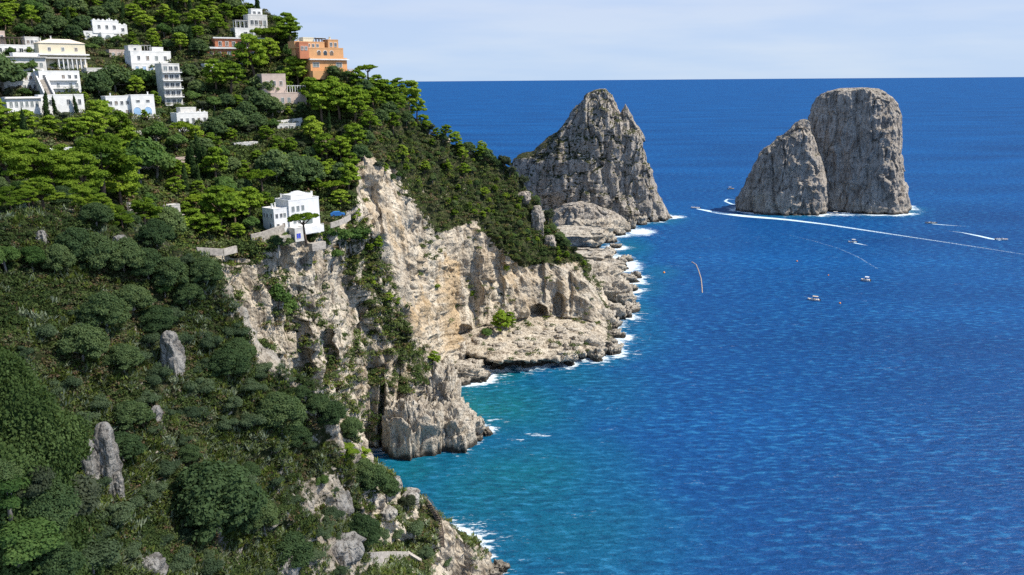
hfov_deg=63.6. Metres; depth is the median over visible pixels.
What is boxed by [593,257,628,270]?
shore rock
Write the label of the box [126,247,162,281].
oak tree
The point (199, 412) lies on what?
bush
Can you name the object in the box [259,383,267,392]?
bush
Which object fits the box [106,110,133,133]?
pine tree
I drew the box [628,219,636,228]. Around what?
rock
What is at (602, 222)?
shore rock
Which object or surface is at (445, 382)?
shore rock
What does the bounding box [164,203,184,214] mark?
hut
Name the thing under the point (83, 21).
oak tree
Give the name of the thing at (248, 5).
pine tree
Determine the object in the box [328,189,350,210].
pine tree
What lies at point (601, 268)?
shore rock
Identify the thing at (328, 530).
bush
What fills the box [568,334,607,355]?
shore rock
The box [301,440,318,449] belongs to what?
bush
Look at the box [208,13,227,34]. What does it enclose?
pine tree
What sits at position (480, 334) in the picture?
shore rock
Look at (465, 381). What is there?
rock
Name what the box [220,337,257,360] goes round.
oak tree
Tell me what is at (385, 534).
bush
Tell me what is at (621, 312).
shore rock
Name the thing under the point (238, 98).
pine tree
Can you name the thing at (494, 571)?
rock
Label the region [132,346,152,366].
bush
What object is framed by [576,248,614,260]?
shore rock
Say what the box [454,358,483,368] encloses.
shore rock
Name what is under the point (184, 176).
cypress
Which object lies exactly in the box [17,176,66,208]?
pine tree
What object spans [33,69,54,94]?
garden stair
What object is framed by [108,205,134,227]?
pine tree
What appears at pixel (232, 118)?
oak tree
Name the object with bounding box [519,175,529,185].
olive tree
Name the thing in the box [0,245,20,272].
leafy tree
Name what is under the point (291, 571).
rock outcrop
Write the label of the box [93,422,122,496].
rock outcrop
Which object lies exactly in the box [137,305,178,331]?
oak tree
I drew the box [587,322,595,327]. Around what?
loose block
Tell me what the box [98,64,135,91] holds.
oak tree
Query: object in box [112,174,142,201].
pine tree
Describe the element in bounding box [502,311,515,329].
pine tree
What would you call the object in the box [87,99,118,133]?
pine tree
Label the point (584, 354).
loose block
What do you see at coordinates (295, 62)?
pine tree
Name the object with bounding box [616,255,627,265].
rock
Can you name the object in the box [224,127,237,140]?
pine tree
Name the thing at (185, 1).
pine tree
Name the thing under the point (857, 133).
sea stack
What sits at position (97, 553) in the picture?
bush
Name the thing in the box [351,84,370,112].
pine tree
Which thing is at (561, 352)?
loose block
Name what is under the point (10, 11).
pine tree
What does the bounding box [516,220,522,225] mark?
oak tree
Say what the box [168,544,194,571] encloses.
bush
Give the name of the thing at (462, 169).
pine tree
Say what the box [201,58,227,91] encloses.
pine tree
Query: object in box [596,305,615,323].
shore rock
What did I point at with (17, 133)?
pine tree
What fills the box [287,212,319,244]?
umbrella pine
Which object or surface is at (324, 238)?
pine tree
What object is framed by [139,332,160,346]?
bush
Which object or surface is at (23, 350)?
bush
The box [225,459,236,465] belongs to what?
bush
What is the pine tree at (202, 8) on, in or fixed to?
on the hillside
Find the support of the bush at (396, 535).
on the hillside
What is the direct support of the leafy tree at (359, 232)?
on the hillside
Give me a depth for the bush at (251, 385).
151.96 m
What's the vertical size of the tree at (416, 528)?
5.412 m
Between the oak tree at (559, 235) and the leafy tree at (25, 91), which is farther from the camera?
the oak tree at (559, 235)
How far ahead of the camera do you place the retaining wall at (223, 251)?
222.11 m
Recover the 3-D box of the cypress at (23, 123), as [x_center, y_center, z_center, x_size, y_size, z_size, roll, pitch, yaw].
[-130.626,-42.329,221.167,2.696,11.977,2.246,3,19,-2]
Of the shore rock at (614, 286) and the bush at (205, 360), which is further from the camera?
the shore rock at (614, 286)
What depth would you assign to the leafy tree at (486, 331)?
399.06 m
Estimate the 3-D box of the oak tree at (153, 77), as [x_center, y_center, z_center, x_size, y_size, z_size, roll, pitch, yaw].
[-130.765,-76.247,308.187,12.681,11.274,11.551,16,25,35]
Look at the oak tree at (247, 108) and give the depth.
303.31 m
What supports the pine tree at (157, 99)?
on the hillside
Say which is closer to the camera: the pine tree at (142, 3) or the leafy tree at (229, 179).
the leafy tree at (229, 179)
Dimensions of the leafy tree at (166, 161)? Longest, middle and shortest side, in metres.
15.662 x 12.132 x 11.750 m
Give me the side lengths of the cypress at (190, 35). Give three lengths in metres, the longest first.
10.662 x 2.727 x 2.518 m
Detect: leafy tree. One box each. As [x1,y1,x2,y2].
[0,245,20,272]
[0,323,105,574]
[0,472,34,521]
[0,514,65,566]
[5,47,15,53]
[9,180,26,194]
[13,23,33,36]
[15,88,32,95]
[18,0,45,16]
[18,63,28,68]
[20,246,46,271]
[25,59,37,67]
[73,136,83,145]
[85,43,99,50]
[93,152,111,158]
[110,35,122,42]
[112,135,163,183]
[132,68,152,83]
[141,121,170,141]
[141,192,157,200]
[151,141,175,181]
[154,284,173,297]
[156,23,170,36]
[164,133,187,151]
[187,91,201,100]
[205,96,221,109]
[212,175,236,185]
[216,179,237,192]
[219,145,229,154]
[226,67,245,78]
[242,216,259,230]
[268,118,278,127]
[268,283,292,312]
[282,44,291,54]
[283,298,298,326]
[315,474,329,488]
[324,227,337,244]
[331,249,344,270]
[334,227,353,259]
[347,227,362,253]
[354,226,371,248]
[481,328,491,335]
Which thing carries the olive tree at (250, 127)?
on the hillside
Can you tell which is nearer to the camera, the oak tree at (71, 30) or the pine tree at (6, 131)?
the pine tree at (6, 131)
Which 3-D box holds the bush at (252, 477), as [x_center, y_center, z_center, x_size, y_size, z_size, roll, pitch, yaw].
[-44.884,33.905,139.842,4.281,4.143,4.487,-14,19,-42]
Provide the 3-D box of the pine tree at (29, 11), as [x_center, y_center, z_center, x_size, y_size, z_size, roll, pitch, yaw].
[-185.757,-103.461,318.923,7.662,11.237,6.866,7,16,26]
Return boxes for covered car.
[330,211,344,216]
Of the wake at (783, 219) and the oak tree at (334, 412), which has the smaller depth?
the oak tree at (334, 412)
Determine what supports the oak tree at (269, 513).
on the hillside
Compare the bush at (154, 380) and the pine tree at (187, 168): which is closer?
the bush at (154, 380)
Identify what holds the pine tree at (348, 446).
on the hillside
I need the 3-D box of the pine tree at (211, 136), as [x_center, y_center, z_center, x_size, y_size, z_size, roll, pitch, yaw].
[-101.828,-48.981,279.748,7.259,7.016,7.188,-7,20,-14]
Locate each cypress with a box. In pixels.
[19,107,30,137]
[42,89,49,115]
[51,95,57,115]
[65,5,71,23]
[73,95,78,114]
[120,1,124,21]
[181,163,189,192]
[184,146,189,171]
[187,142,196,178]
[188,0,191,12]
[188,24,192,44]
[194,131,202,176]
[196,163,200,180]
[201,143,213,177]
[255,0,259,8]
[326,112,331,132]
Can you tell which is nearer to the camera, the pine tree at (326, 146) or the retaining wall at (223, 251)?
the retaining wall at (223, 251)
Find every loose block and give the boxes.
[492,343,505,347]
[512,330,523,333]
[512,340,523,343]
[549,342,558,348]
[554,333,563,338]
[555,326,566,330]
[556,330,568,333]
[556,350,568,355]
[566,327,577,330]
[572,341,583,345]
[578,351,586,357]
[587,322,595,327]
[596,347,602,352]
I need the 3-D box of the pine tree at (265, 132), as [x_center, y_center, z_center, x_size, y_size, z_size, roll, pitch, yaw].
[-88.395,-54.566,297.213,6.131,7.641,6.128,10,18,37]
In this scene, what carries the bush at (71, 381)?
on the hillside
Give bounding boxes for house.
[0,31,40,55]
[0,72,35,90]
[1,94,84,114]
[6,52,46,70]
[34,71,81,92]
[101,92,159,119]
[124,44,170,70]
[154,63,184,106]
[170,107,207,131]
[230,8,267,37]
[257,74,306,112]
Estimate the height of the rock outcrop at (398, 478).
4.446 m
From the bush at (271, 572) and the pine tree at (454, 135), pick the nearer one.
the bush at (271, 572)
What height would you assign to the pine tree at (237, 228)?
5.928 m
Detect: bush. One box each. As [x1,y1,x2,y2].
[12,345,33,357]
[32,323,58,338]
[48,379,62,394]
[60,375,83,386]
[66,309,82,318]
[69,410,93,424]
[78,538,121,573]
[88,393,111,409]
[91,412,100,421]
[91,501,135,524]
[91,523,114,538]
[91,532,103,543]
[96,476,112,486]
[98,552,121,571]
[120,541,141,558]
[128,495,145,507]
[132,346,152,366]
[135,390,161,404]
[138,481,167,501]
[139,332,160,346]
[141,373,162,386]
[145,362,173,376]
[146,424,162,432]
[155,459,181,477]
[157,533,175,546]
[162,406,176,414]
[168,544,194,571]
[170,305,186,322]
[175,405,198,417]
[176,433,192,445]
[176,526,196,543]
[178,331,194,342]
[179,253,195,263]
[182,377,215,395]
[193,366,203,372]
[194,357,210,369]
[195,406,210,418]
[198,331,222,348]
[198,548,214,559]
[201,557,225,574]
[216,415,238,429]
[221,322,249,335]
[223,395,242,408]
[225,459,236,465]
[238,377,261,391]
[238,412,266,426]
[245,474,256,484]
[251,369,266,378]
[253,361,272,371]
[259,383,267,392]
[264,567,274,574]
[265,474,283,489]
[270,442,282,453]
[285,377,296,386]
[288,494,300,505]
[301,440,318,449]
[309,546,326,564]
[310,523,326,539]
[322,506,345,519]
[322,515,335,526]
[323,526,333,539]
[331,487,339,494]
[332,566,347,574]
[336,531,345,539]
[378,540,387,547]
[380,528,390,539]
[391,529,404,539]
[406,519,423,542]
[416,544,434,558]
[443,557,451,570]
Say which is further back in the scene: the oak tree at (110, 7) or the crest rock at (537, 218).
the crest rock at (537, 218)
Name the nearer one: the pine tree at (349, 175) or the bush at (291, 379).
the bush at (291, 379)
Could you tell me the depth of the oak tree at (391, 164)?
325.75 m
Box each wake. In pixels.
[699,209,972,246]
[961,232,994,239]
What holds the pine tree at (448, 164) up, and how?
on the hillside
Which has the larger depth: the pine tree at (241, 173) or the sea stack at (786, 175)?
the sea stack at (786, 175)
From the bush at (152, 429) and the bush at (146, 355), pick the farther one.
the bush at (146, 355)
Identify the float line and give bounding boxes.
[692,262,702,292]
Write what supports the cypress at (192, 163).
on the hillside
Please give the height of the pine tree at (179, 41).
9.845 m
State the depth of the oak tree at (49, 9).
327.48 m
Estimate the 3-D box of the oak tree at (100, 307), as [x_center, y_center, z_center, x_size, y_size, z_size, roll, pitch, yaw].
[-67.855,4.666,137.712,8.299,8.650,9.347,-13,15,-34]
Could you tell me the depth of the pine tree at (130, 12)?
343.37 m
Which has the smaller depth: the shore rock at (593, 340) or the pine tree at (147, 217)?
the pine tree at (147, 217)
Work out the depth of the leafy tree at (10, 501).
61.65 m
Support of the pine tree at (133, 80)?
on the hillside
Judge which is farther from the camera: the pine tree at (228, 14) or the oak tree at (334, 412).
the pine tree at (228, 14)
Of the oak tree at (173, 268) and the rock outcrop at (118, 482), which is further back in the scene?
the oak tree at (173, 268)
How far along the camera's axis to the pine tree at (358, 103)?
319.52 m
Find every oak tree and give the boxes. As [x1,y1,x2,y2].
[0,53,14,76]
[0,55,28,90]
[0,176,10,193]
[0,458,23,482]
[20,478,82,531]
[22,0,49,4]
[32,23,54,37]
[32,541,86,574]
[37,5,53,14]
[38,243,76,272]
[40,12,54,24]
[46,185,72,203]
[48,15,68,29]
[52,0,66,9]
[54,227,94,262]
[55,322,110,361]
[62,24,83,40]
[64,0,87,11]
[71,14,92,29]
[76,232,122,273]
[78,201,114,225]
[78,290,131,328]
[81,71,113,94]
[86,5,110,18]
[92,36,105,43]
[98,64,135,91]
[101,2,118,14]
[102,236,144,270]
[102,343,144,372]
[106,0,120,9]
[109,400,156,429]
[110,284,156,315]
[114,431,147,462]
[115,211,141,227]
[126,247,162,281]
[134,218,174,246]
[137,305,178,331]
[145,70,156,85]
[150,256,189,285]
[155,108,166,114]
[158,207,186,231]
[160,38,175,49]
[166,458,269,549]
[171,24,193,36]
[171,282,205,304]
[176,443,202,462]
[179,63,200,76]
[181,504,226,527]
[188,38,210,53]
[188,79,206,92]
[188,137,214,151]
[189,256,224,285]
[201,117,229,135]
[207,347,251,377]
[217,109,249,128]
[218,93,236,107]
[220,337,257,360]
[221,509,261,533]
[225,0,243,8]
[225,156,241,170]
[234,178,253,190]
[235,100,256,116]
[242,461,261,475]
[243,85,257,95]
[245,73,278,90]
[245,112,269,128]
[248,90,271,110]
[250,500,278,536]
[254,148,293,182]
[254,398,278,419]
[256,391,307,433]
[259,96,285,115]
[267,235,283,245]
[274,531,314,569]
[275,65,285,71]
[277,154,311,186]
[279,232,293,251]
[284,422,313,446]
[288,151,299,155]
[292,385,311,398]
[297,102,306,111]
[301,155,327,181]
[302,146,316,155]
[303,392,330,417]
[317,399,347,424]
[326,162,348,179]
[327,65,340,75]
[340,416,365,439]
[347,513,382,545]
[350,143,372,160]
[354,458,377,482]
[356,79,373,94]
[359,130,376,145]
[359,464,390,502]
[374,108,390,120]
[378,100,399,113]
[379,475,400,502]
[389,161,394,168]
[390,173,395,179]
[400,111,414,124]
[428,174,436,183]
[439,133,447,139]
[463,142,476,153]
[468,166,475,172]
[475,147,494,163]
[488,155,497,161]
[493,159,502,165]
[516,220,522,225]
[533,195,540,205]
[549,224,556,230]
[554,232,566,241]
[559,238,571,245]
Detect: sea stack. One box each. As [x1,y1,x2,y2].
[510,89,672,226]
[735,119,828,215]
[808,87,911,214]
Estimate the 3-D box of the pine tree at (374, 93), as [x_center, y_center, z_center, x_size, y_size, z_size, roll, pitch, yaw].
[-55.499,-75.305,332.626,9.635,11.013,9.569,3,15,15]
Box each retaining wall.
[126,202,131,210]
[196,246,237,255]
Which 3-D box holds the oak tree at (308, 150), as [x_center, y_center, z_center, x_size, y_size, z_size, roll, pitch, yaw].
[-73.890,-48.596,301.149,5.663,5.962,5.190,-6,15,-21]
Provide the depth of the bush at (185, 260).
158.99 m
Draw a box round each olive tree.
[2,89,15,95]
[12,465,55,498]
[25,113,40,124]
[55,110,71,118]
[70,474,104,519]
[180,76,194,86]
[196,100,208,108]
[239,93,249,100]
[240,123,256,130]
[297,141,305,146]
[337,125,345,134]
[373,161,384,168]
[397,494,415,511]
[422,124,435,136]
[498,155,511,171]
[504,166,516,176]
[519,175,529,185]
[543,208,554,222]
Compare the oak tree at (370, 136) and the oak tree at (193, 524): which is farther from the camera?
the oak tree at (370, 136)
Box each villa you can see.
[34,36,89,71]
[81,18,127,44]
[205,37,263,64]
[262,191,325,250]
[288,37,353,79]
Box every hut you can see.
[83,68,101,72]
[105,49,124,57]
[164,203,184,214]
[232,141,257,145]
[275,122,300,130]
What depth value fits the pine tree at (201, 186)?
251.95 m
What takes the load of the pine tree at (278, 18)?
on the hillside
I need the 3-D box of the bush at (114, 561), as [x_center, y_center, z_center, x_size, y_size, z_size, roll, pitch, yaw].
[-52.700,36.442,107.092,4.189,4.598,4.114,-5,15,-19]
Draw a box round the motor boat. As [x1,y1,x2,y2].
[807,296,820,300]
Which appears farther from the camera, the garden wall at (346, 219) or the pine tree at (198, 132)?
the pine tree at (198, 132)
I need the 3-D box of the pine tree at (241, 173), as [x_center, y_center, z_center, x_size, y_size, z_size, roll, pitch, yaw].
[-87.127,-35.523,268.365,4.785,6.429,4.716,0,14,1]
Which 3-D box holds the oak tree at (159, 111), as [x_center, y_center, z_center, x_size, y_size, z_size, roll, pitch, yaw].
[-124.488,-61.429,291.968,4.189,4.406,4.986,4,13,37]
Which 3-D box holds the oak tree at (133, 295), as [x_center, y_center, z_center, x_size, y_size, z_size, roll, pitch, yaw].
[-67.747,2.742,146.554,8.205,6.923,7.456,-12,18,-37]
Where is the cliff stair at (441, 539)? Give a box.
[424,494,444,548]
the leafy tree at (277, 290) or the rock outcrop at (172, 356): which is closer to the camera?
the rock outcrop at (172, 356)
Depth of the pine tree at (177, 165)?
251.37 m
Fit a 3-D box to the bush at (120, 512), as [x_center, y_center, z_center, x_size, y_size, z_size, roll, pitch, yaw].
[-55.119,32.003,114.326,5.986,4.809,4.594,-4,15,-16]
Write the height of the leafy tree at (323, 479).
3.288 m
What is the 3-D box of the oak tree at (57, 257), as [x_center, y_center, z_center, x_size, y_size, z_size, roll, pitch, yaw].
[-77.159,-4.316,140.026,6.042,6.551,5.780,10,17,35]
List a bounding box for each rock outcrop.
[35,230,49,243]
[80,439,99,478]
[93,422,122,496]
[112,234,126,240]
[113,471,125,500]
[142,552,168,574]
[150,405,164,432]
[159,330,183,378]
[178,344,185,371]
[277,555,301,574]
[332,531,365,568]
[333,490,353,519]
[379,504,397,523]
[393,476,402,494]
[401,487,420,504]
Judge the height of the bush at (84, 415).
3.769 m
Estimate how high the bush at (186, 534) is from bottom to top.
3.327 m
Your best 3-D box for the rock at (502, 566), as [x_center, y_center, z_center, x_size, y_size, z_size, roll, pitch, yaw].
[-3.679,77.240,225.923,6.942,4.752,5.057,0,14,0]
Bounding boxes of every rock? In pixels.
[381,394,427,460]
[404,397,445,457]
[424,361,460,403]
[440,399,476,452]
[441,355,453,366]
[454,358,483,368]
[455,366,488,382]
[457,341,469,359]
[457,397,470,408]
[459,377,470,385]
[469,409,485,439]
[474,331,497,340]
[483,426,492,436]
[489,568,502,574]
[490,362,505,369]
[493,559,509,572]
[505,343,540,365]
[518,191,530,204]
[521,361,535,367]
[531,205,545,235]
[535,361,546,365]
[544,235,555,248]
[557,225,608,248]
[564,361,574,365]
[568,217,615,232]
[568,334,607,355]
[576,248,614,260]
[587,259,623,277]
[590,353,602,361]
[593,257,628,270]
[595,273,632,302]
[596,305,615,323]
[604,232,617,242]
[605,342,623,355]
[606,328,625,337]
[606,338,617,345]
[608,301,628,319]
[609,243,621,248]
[610,217,630,231]
[612,317,622,328]
[613,229,625,235]
[613,292,636,305]
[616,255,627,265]
[620,273,639,282]
[621,254,633,261]
[624,301,640,312]
[625,307,631,317]
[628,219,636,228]
[631,271,641,278]
[632,284,638,290]
[635,215,646,224]
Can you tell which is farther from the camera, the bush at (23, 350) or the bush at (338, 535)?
the bush at (338, 535)
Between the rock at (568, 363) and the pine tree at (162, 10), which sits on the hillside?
the pine tree at (162, 10)
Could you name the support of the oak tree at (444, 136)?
on the hillside
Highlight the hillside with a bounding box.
[0,0,616,574]
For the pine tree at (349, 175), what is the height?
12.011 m
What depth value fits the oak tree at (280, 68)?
337.37 m
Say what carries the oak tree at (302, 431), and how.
on the hillside
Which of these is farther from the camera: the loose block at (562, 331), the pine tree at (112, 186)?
the loose block at (562, 331)
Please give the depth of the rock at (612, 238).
674.05 m
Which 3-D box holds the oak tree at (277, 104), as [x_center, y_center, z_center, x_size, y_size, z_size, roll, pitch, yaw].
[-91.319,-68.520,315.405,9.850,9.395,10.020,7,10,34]
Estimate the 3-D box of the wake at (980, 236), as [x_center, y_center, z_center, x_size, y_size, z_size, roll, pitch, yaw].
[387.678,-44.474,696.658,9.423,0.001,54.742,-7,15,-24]
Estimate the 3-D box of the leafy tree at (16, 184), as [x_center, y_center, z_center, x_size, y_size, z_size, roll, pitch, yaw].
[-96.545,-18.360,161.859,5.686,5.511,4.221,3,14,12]
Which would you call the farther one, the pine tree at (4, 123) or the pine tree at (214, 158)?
the pine tree at (214, 158)
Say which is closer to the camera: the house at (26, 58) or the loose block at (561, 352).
the house at (26, 58)
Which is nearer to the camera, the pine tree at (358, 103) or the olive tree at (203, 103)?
the olive tree at (203, 103)
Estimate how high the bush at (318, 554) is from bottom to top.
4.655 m
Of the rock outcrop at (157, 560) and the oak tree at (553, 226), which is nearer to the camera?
the rock outcrop at (157, 560)
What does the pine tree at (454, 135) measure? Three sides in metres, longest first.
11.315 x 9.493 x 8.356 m
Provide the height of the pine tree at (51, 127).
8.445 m
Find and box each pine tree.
[0,0,19,10]
[0,3,16,18]
[0,9,14,32]
[0,98,6,107]
[0,108,16,129]
[0,129,10,137]
[0,133,32,183]
[0,186,25,208]
[2,140,61,179]
[7,129,39,141]
[11,109,42,137]
[14,185,38,208]
[15,178,46,206]
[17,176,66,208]
[19,4,40,25]
[21,139,41,153]
[30,149,75,186]
[38,115,61,135]
[52,144,80,164]
[53,151,107,203]
[60,7,77,18]
[60,117,90,141]
[66,184,95,210]
[72,132,142,195]
[76,110,108,134]
[80,185,102,205]
[82,92,89,101]
[83,0,102,6]
[85,99,95,110]
[85,192,115,212]
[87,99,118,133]
[92,129,104,140]
[98,158,142,204]
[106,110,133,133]
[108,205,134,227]
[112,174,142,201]
[112,180,137,201]
[115,130,126,138]
[120,127,144,140]
[120,140,130,148]
[124,3,140,16]
[126,75,145,93]
[127,32,137,40]
[128,197,163,223]
[129,40,139,44]
[131,165,140,173]
[132,0,150,9]
[132,10,155,31]
[139,206,151,220]
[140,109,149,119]
[145,28,159,39]
[148,35,161,47]
[150,91,161,103]
[154,4,169,16]
[163,10,181,25]
[164,176,185,196]
[166,157,186,176]
[171,32,188,49]
[174,0,193,8]
[180,163,190,173]
[180,201,194,214]
[181,208,205,231]
[184,9,204,24]
[186,125,203,139]
[189,180,204,189]
[189,190,201,200]
[191,25,203,37]
[193,4,209,23]
[196,146,227,176]
[197,184,239,227]
[197,215,226,234]
[199,0,215,6]
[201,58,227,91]
[202,132,222,144]
[206,5,218,16]
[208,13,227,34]
[213,60,249,93]
[215,191,249,222]
[217,3,233,25]
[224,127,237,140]
[228,94,243,104]
[229,223,244,237]
[231,33,268,76]
[231,186,265,216]
[232,5,247,22]
[235,168,250,179]
[238,160,250,169]
[244,191,263,212]
[245,3,254,11]
[249,150,261,159]
[257,125,275,142]
[261,37,282,63]
[261,191,273,206]
[270,136,284,148]
[272,16,302,40]
[273,12,297,38]
[275,70,294,88]
[283,55,307,87]
[284,106,293,113]
[284,137,297,151]
[298,77,320,103]
[301,115,323,144]
[305,82,336,122]
[310,177,321,190]
[312,133,337,159]
[320,76,340,96]
[321,81,355,121]
[321,161,332,181]
[322,236,330,249]
[324,158,335,165]
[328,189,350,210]
[331,135,351,161]
[337,162,360,189]
[340,88,369,122]
[340,152,359,170]
[342,123,368,144]
[342,442,359,457]
[349,69,366,84]
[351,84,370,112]
[352,208,361,222]
[359,111,381,129]
[361,446,370,458]
[364,240,374,252]
[365,87,387,109]
[366,74,388,89]
[373,235,383,249]
[377,79,396,100]
[382,163,388,176]
[385,88,407,119]
[385,112,400,134]
[385,292,393,302]
[390,77,406,92]
[396,145,408,164]
[400,80,421,111]
[403,163,409,169]
[408,97,426,123]
[418,114,430,130]
[420,161,430,173]
[427,350,440,366]
[432,127,441,138]
[440,124,452,140]
[441,159,452,171]
[448,131,461,151]
[451,208,458,217]
[456,147,468,157]
[456,163,470,178]
[473,145,488,155]
[477,140,486,147]
[479,211,485,217]
[480,187,489,197]
[490,309,511,333]
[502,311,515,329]
[563,251,569,258]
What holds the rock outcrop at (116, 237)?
on the hillside
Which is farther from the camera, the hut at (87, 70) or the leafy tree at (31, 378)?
the hut at (87, 70)
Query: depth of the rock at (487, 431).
310.96 m
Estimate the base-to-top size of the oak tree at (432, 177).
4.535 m
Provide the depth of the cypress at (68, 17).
327.46 m
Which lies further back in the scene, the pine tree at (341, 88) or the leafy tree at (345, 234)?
the pine tree at (341, 88)
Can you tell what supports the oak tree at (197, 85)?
on the hillside
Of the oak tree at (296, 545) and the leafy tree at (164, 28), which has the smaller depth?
the oak tree at (296, 545)
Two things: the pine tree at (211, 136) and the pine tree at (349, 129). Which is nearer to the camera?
the pine tree at (211, 136)
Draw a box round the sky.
[241,0,1023,81]
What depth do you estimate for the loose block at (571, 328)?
419.88 m
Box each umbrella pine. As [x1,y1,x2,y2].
[169,121,195,135]
[185,193,204,213]
[221,185,234,192]
[242,196,255,217]
[246,169,275,190]
[249,27,272,37]
[256,27,282,47]
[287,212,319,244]
[319,180,343,196]
[354,64,377,79]
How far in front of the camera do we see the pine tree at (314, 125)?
305.72 m
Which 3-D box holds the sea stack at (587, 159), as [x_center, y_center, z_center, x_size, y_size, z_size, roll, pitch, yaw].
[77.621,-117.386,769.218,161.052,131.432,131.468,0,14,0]
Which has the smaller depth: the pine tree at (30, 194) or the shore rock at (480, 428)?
the pine tree at (30, 194)
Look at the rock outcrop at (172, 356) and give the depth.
143.59 m
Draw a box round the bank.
[0,356,90,574]
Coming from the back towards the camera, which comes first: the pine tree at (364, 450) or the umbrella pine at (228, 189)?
the umbrella pine at (228, 189)
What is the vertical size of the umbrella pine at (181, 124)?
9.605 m
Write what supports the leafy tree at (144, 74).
on the hillside
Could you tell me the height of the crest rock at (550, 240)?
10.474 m
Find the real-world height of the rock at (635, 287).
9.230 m
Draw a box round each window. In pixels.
[133,107,140,114]
[145,106,151,113]
[313,62,318,66]
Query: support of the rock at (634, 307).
in the sea
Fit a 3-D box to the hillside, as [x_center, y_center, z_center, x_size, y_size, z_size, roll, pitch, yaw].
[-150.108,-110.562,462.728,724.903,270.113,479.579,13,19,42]
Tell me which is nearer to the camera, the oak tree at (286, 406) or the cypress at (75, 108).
the oak tree at (286, 406)
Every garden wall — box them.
[250,225,284,242]
[278,118,301,122]
[330,215,350,227]
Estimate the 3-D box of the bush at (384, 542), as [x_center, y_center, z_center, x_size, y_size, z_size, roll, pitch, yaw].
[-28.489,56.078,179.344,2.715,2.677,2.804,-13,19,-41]
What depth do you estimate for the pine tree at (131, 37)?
332.37 m
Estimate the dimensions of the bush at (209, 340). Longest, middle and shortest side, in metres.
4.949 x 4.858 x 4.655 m
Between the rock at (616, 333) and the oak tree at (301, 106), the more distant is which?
the rock at (616, 333)
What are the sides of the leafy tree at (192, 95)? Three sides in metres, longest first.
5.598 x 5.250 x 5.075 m
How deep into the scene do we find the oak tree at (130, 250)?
148.52 m
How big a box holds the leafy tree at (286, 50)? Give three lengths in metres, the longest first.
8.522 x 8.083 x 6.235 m
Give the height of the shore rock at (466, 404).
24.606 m
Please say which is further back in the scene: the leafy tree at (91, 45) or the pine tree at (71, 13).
the pine tree at (71, 13)
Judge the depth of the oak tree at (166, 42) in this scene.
330.80 m
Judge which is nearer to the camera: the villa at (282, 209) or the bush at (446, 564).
the bush at (446, 564)
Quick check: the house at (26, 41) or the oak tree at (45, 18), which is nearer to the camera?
the house at (26, 41)
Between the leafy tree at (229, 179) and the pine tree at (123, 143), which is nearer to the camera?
the pine tree at (123, 143)
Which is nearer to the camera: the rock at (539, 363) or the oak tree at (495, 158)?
the rock at (539, 363)
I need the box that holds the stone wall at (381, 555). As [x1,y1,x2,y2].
[367,551,421,567]
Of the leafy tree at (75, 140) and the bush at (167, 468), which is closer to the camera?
the bush at (167, 468)
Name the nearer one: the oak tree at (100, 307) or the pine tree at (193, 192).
the oak tree at (100, 307)
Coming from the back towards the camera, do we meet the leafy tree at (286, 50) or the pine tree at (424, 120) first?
the pine tree at (424, 120)
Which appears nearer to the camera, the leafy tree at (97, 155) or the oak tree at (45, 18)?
the leafy tree at (97, 155)
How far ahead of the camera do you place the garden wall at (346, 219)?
259.89 m
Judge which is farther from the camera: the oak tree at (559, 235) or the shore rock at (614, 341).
the oak tree at (559, 235)
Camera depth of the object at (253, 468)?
143.81 m
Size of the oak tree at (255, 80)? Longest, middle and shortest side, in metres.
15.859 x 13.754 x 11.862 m
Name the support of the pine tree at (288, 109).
on the hillside
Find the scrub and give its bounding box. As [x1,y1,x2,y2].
[0,0,610,574]
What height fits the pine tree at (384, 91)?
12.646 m
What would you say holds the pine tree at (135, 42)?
on the hillside
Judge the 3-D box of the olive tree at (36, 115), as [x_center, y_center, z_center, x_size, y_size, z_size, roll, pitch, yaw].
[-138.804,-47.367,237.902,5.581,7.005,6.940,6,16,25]
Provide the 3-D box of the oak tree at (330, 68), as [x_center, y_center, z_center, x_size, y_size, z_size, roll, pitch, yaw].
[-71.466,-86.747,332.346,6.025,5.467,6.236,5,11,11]
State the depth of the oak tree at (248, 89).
315.70 m
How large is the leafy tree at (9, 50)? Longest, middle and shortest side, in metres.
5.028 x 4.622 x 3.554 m
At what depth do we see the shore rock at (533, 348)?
387.39 m
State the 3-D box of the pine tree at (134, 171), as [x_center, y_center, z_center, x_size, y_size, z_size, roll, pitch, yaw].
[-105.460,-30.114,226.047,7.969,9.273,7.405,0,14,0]
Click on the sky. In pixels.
(417, 40)
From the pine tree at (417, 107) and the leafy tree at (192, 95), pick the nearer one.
the leafy tree at (192, 95)
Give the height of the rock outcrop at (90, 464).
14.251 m
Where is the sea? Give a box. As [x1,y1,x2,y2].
[368,77,1023,574]
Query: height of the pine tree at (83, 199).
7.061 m
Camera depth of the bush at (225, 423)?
144.98 m
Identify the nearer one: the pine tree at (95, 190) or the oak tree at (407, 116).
the pine tree at (95, 190)
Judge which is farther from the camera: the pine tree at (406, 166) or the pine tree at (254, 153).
the pine tree at (406, 166)
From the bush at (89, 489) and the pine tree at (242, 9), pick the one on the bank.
the bush at (89, 489)
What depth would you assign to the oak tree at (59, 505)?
65.25 m
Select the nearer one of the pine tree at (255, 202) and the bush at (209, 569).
the bush at (209, 569)
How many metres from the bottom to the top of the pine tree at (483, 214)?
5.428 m
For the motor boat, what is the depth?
494.93 m
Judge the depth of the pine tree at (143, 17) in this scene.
340.85 m
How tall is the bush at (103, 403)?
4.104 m
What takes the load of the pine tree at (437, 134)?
on the hillside
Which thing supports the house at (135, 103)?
on the hillside
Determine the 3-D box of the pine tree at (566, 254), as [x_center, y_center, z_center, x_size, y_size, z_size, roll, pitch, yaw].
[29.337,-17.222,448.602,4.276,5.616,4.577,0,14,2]

